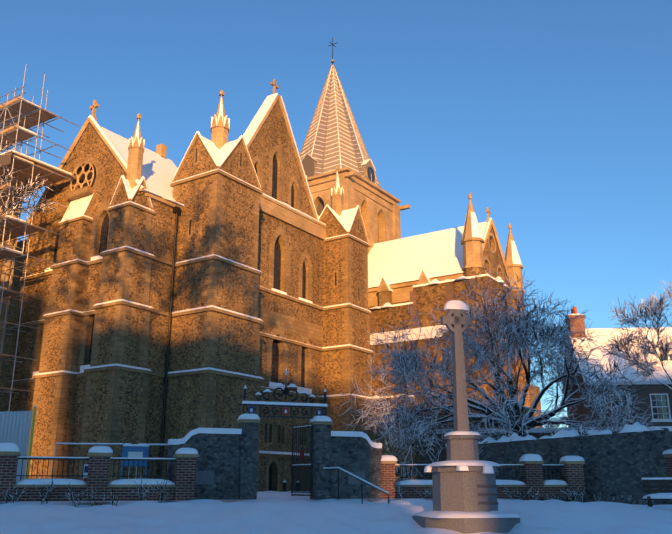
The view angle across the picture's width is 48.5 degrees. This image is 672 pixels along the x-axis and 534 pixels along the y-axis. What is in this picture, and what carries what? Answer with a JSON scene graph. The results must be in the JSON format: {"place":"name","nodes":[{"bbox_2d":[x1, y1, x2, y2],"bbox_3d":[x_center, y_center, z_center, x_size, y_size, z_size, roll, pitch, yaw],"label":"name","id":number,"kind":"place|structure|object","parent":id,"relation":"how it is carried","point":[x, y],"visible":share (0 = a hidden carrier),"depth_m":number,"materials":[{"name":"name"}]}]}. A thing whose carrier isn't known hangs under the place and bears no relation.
{"place":"outdoors","nodes":[
{"label":"outdoors","id":0,"kind":"place"},
{"bbox_2d":[0,491,671,533],"bbox_3d":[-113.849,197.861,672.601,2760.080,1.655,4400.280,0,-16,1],"label":"snow ground","id":1,"kind":"structure","parent":0,"point":[271,512],"depth_m":16.70,"materials":[{"name":"white snow"}]},
{"bbox_2d":[0,185,22,373],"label":"presbytery under scaffold","id":2,"kind":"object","parent":1,"relation":"on","point":[6,286],"depth_m":51.53,"materials":[{"name":"brown stone"}]},
{"bbox_2d":[0,133,56,225],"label":"tree","id":3,"kind":"object","parent":1,"relation":"on","point":[21,191],"visible":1,"depth_m":43.63,"materials":[{"name":"brown plant"}]},
{"bbox_2d":[0,65,78,410],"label":"scaffolding","id":4,"kind":"object","parent":1,"relation":"on","point":[16,130],"visible":0.85,"depth_m":48.29,"materials":[{"name":"grey metal"}]},
{"bbox_2d":[0,406,167,482],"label":"site hoarding","id":5,"kind":"object","parent":1,"relation":"on","point":[16,427],"visible":0.44,"depth_m":24.75,"materials":[{"name":"silver metal"}]},
{"bbox_2d":[6,100,182,481],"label":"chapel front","id":6,"kind":"structure","parent":1,"relation":"on","point":[97,346],"depth_m":46.05,"materials":[{"name":"stone"}]},
{"bbox_2d":[0,443,198,501],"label":"fence","id":7,"kind":"object","parent":1,"relation":"on","point":[99,458],"visible":0.96,"depth_m":21.04,"materials":[{"name":"red brick"}]},
{"bbox_2d":[83,443,148,482],"bbox_3d":[-6.926,6.421,23.467,1.930,1.700,0.080,6,-17,-19],"label":"sign board","id":8,"kind":"object","parent":1,"relation":"on","point":[135,450],"visible":0.46,"depth_m":23.74,"materials":[{"name":"blue metal"}]},
{"bbox_2d":[0,79,373,491],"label":"church transept","id":9,"kind":"structure","parent":1,"relation":"on","point":[269,289],"depth_m":53.43,"materials":[{"name":"stone"}]},
{"bbox_2d":[166,368,381,499],"bbox_3d":[-1.995,5.488,24.711,7.050,4.190,1.509,6,-17,-19],"label":"gate screen","id":10,"kind":"object","parent":1,"relation":"on","point":[227,464],"visible":0.98,"depth_m":24.23,"materials":[{"name":"stone"}]},
{"bbox_2d":[2,475,656,506],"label":"rose bushes","id":11,"kind":"object","parent":1,"relation":"on","point":[165,486],"visible":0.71,"depth_m":20.73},
{"bbox_2d":[323,467,388,503],"bbox_3d":[0.421,6.843,22.521,0.056,1.599,4.465,8,-18,-27],"label":"step handrail","id":12,"kind":"object","parent":1,"relation":"on","point":[360,479],"visible":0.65,"depth_m":22.03,"materials":[{"name":"black metal"}]},
{"bbox_2d":[412,300,528,533],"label":"war memorial","id":13,"kind":"object","parent":1,"relation":"on","point":[465,494],"visible":0.98,"depth_m":15.92,"materials":[{"name":"stone"}]},
{"bbox_2d":[381,454,585,498],"bbox_3d":[4.921,7.094,25.342,7.117,1.462,0.732,1,-16,-2],"label":"fence","id":14,"kind":"object","parent":1,"relation":"on","point":[532,465],"visible":0.58,"depth_m":25.12,"materials":[{"name":"red brick"}]},
{"bbox_2d":[333,266,655,480],"bbox_3d":[7.114,5.257,33.117,14.584,10.353,12.319,0,-16,1],"label":"spreading tree","id":15,"kind":"object","parent":1,"relation":"on","point":[509,417],"visible":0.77,"depth_m":32.03,"materials":[{"name":"brown plant"}]},
{"bbox_2d":[420,422,671,504],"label":"garden walls","id":16,"kind":"structure","parent":1,"relation":"on","point":[625,459],"depth_m":25.60,"materials":[{"name":"grey stone"}]},
{"bbox_2d":[600,280,671,389],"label":"tree","id":17,"kind":"object","parent":1,"relation":"on","point":[665,348],"visible":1,"depth_m":39.15,"materials":[{"name":"brown plant"}]},
{"bbox_2d":[641,477,671,506],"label":"bench","id":18,"kind":"object","parent":1,"relation":"on","point":[661,495],"visible":0.83,"depth_m":18.67,"materials":[{"name":"brown wood"}]},
{"bbox_2d":[0,0,671,427],"label":"sky","id":19,"kind":"structure","parent":0,"point":[554,116],"materials":[{"name":"blue"}]},
{"bbox_2d":[368,274,517,481],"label":"church wall","id":20,"kind":"structure","parent":0,"point":[423,297],"depth_m":60.25,"materials":[{"name":"brown stone"}]},
{"bbox_2d":[368,192,541,427],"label":"transept","id":21,"kind":"structure","parent":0,"point":[470,246],"depth_m":74.83,"materials":[{"name":"stone"}]},
{"bbox_2d":[143,189,463,288],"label":"roof snow drifts","id":22,"kind":"object","parent":21,"relation":"on","point":[182,205],"visible":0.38,"depth_m":69.75,"materials":[{"name":"white snow"}]},
{"bbox_2d":[300,38,410,253],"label":"crossing tower","id":23,"kind":"structure","parent":21,"relation":"on","point":[333,139],"depth_m":85.11,"materials":[{"name":"grey stone"}]},
{"bbox_2d":[562,307,671,426],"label":"brick house","id":24,"kind":"structure","parent":0,"point":[655,395],"depth_m":46.87,"materials":[{"name":"red brick"}]}
]}

